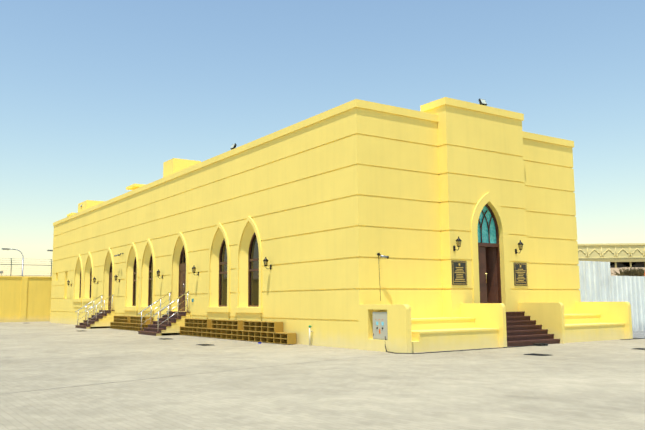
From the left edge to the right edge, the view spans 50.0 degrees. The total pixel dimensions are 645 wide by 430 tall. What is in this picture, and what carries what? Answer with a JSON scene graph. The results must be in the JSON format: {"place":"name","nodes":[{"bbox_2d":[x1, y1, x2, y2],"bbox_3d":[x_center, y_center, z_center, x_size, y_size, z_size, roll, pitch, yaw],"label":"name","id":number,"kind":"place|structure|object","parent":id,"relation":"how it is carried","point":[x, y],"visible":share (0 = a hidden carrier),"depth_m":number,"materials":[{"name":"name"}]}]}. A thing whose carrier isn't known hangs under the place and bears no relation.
{"place":"outdoors","nodes":[
{"label":"outdoors","id":0,"kind":"place"},
{"bbox_2d":[0,276,51,321],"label":"boundary wall","id":1,"kind":"structure","parent":0,"point":[25,298],"depth_m":54.24,"materials":[{"name":"yellow paint"}]},
{"bbox_2d":[0,258,52,275],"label":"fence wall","id":2,"kind":"structure","parent":1,"relation":"on","point":[11,264],"depth_m":54.41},
{"bbox_2d":[50,107,580,348],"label":"church walls","id":3,"kind":"structure","parent":0,"point":[332,206],"depth_m":23.69,"materials":[{"name":"yellow paint"}]},
{"bbox_2d":[67,158,200,216],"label":"roof structures","id":4,"kind":"object","parent":3,"relation":"on","point":[172,166],"visible":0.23,"depth_m":35.46,"materials":[{"name":"yellow paint"}]},
{"bbox_2d":[72,216,262,320],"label":"window surrounds","id":5,"kind":"object","parent":3,"relation":"attached to","point":[249,313],"visible":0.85,"depth_m":30.77,"materials":[{"name":"yellow paint"}]},
{"bbox_2d":[79,233,258,310],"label":"arched windows","id":6,"kind":"structure","parent":3,"relation":"on","point":[253,277],"depth_m":28.66,"materials":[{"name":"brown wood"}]},
{"bbox_2d":[114,253,388,258],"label":"security cameras","id":7,"kind":"object","parent":3,"relation":"attached to","point":[382,256],"visible":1,"depth_m":20.72,"materials":[{"name":"black plastic"}]},
{"bbox_2d":[80,99,486,206],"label":"floodlights","id":8,"kind":"object","parent":3,"relation":"on","point":[481,102],"visible":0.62,"depth_m":23.86,"materials":[{"name":"black plastic"}]},
{"bbox_2d":[67,236,522,285],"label":"wall lanterns","id":9,"kind":"object","parent":3,"relation":"on","point":[459,240],"depth_m":24.60,"materials":[{"name":"black metal"}]},
{"bbox_2d":[53,97,573,225],"bbox_3d":[-5.245,-1.293,39.593,10.580,0.740,38.830,4,-9,-34],"label":"parapet coping","id":10,"kind":"object","parent":3,"relation":"on","point":[431,111],"visible":0.6,"depth_m":23.81,"materials":[{"name":"yellow paint"}]},
{"bbox_2d":[451,260,527,285],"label":"wall plaques","id":11,"kind":"object","parent":3,"relation":"attached to","point":[459,272],"visible":0.98,"depth_m":22.31,"materials":[{"name":"black"}]},
{"bbox_2d":[478,204,501,302],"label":"entrance door","id":12,"kind":"structure","parent":3,"relation":"attached to","point":[489,270],"depth_m":23.44,"materials":[{"name":"brown wood"}]},
{"bbox_2d":[470,192,511,311],"bbox_3d":[5.599,1.226,23.085,1.760,3.996,0.090,4,-9,-34],"label":"door arch surround","id":13,"kind":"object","parent":3,"relation":"attached to","point":[489,198],"depth_m":23.24,"materials":[{"name":"yellow paint"}]},
{"bbox_2d":[0,321,644,429],"bbox_3d":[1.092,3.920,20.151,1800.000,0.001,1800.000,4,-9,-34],"label":"ground","id":14,"kind":"structure","parent":0,"point":[593,385],"depth_m":11.67,"materials":[{"name":"beige concrete"}]},
{"bbox_2d":[2,248,23,274],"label":"street light","id":15,"kind":"object","parent":14,"relation":"on","point":[19,251],"visible":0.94,"depth_m":58.99,"materials":[{"name":"grey metal"}]},
{"bbox_2d":[75,310,114,328],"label":"side stairs","id":16,"kind":"structure","parent":14,"relation":"on","point":[101,320],"depth_m":38.93,"materials":[{"name":"yellow paint"}]},
{"bbox_2d":[76,294,113,325],"bbox_3d":[-13.084,5.434,39.614,1.559,1.763,2.124,4,-9,-34],"label":"stair railing","id":17,"kind":"object","parent":16,"relation":"on","point":[101,296],"visible":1,"depth_m":39.19,"materials":[{"name":"silver metal"}]},
{"bbox_2d":[110,316,152,330],"bbox_3d":[-9.501,5.519,35.240,0.390,0.698,7.224,4,-9,-34],"label":"shoe rack","id":18,"kind":"object","parent":14,"relation":"on","point":[128,322],"visible":0.79,"depth_m":35.55,"materials":[{"name":"brown wood"}]},
{"bbox_2d":[138,311,190,335],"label":"side stairs","id":19,"kind":"structure","parent":14,"relation":"on","point":[171,326],"depth_m":30.18,"materials":[{"name":"yellow paint"}]},
{"bbox_2d":[138,291,188,330],"bbox_3d":[-7.107,4.289,30.837,1.559,1.763,2.124,4,-9,-34],"label":"stair railing","id":20,"kind":"object","parent":19,"relation":"on","point":[168,306],"visible":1,"depth_m":30.46,"materials":[{"name":"silver metal"}]},
{"bbox_2d":[180,318,296,343],"bbox_3d":[-3.513,4.372,26.447,0.390,0.698,9.024,4,-9,-34],"label":"shoe rack","id":21,"kind":"object","parent":14,"relation":"on","point":[266,331],"visible":1,"depth_m":25.65,"materials":[{"name":"brown wood"}]},
{"bbox_2d":[309,325,312,345],"bbox_3d":[-0.362,3.863,22.182,0.156,0.640,0.114,4,-9,-34],"label":"stand pipe","id":22,"kind":"object","parent":14,"relation":"on","point":[310,326],"visible":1,"depth_m":22.16,"materials":[{"name":"beige"}]},
{"bbox_2d":[82,330,644,355],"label":"shadows","id":23,"kind":"object","parent":14,"relation":"on","point":[524,354],"visible":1,"depth_m":19.15,"materials":[{"name":"grey"}]},
{"bbox_2d":[358,302,632,352],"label":"entrance plinth walls","id":24,"kind":"structure","parent":14,"relation":"on","point":[477,325],"depth_m":20.80,"materials":[{"name":"yellow paint"}]},
{"bbox_2d":[372,312,387,339],"bbox_3d":[1.818,3.132,19.574,0.516,0.770,0.690,4,-9,-34],"label":"electric cabinet","id":25,"kind":"object","parent":24,"relation":"on","point":[380,330],"visible":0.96,"depth_m":19.43,"materials":[{"name":"grey metal"}]},
{"bbox_2d":[385,336,644,353],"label":"power cable","id":26,"kind":"object","parent":14,"relation":"on","point":[471,349],"visible":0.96,"depth_m":19.20,"materials":[{"name":"black plastic"}]},
{"bbox_2d":[506,311,559,346],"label":"entrance stairs","id":27,"kind":"structure","parent":14,"relation":"on","point":[522,329],"depth_m":22.07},
{"bbox_2d":[533,343,547,345],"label":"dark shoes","id":28,"kind":"object","parent":14,"relation":"on","point":[541,344],"visible":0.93,"depth_m":21.05,"materials":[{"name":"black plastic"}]},
{"bbox_2d":[577,261,611,301],"bbox_3d":[10.677,3.290,27.643,2.944,2.900,0.050,4,-9,-34],"label":"corrugated fence panel","id":29,"kind":"object","parent":14,"relation":"on","point":[595,280],"visible":0.46,"depth_m":27.98,"materials":[{"name":"grey metal"}]},
{"bbox_2d":[611,276,644,330],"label":"hoarding","id":30,"kind":"object","parent":14,"relation":"on","point":[630,290],"visible":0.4,"depth_m":29.42,"materials":[{"name":"grey metal"}]},
{"bbox_2d":[632,331,644,338],"bbox_3d":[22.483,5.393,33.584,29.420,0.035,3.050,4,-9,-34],"label":"concrete block","id":31,"kind":"object","parent":14,"relation":"on","point":[639,334],"visible":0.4,"depth_m":26.50,"materials":[{"name":"white concrete"}]},
{"bbox_2d":[0,0,644,276],"label":"sky","id":32,"kind":"structure","parent":0,"point":[96,96],"materials":[{"name":"blue"}]},
{"bbox_2d":[578,243,644,259],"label":"frieze","id":33,"kind":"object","parent":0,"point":[615,251],"depth_m":174.08,"materials":[{"name":"paint"}]},
{"bbox_2d":[610,267,644,275],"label":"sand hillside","id":34,"kind":"structure","parent":0,"point":[616,270],"depth_m":149.82,"materials":[{"name":"beige sand"}]},
{"bbox_2d":[579,259,644,267],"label":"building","id":35,"kind":"structure","parent":34,"relation":"on","point":[616,261],"depth_m":158.93,"materials":[{"name":"beige"}]},
{"bbox_2d":[610,263,644,267],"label":"building windows","id":36,"kind":"structure","parent":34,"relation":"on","point":[619,265],"depth_m":162.71,"materials":[{"name":"grey glass"}]},
{"bbox_2d":[611,267,644,275],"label":"dry bush","id":37,"kind":"object","parent":34,"relation":"on","point":[634,272],"visible":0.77,"depth_m":117.94,"materials":[{"name":"brown plant"}]}
]}

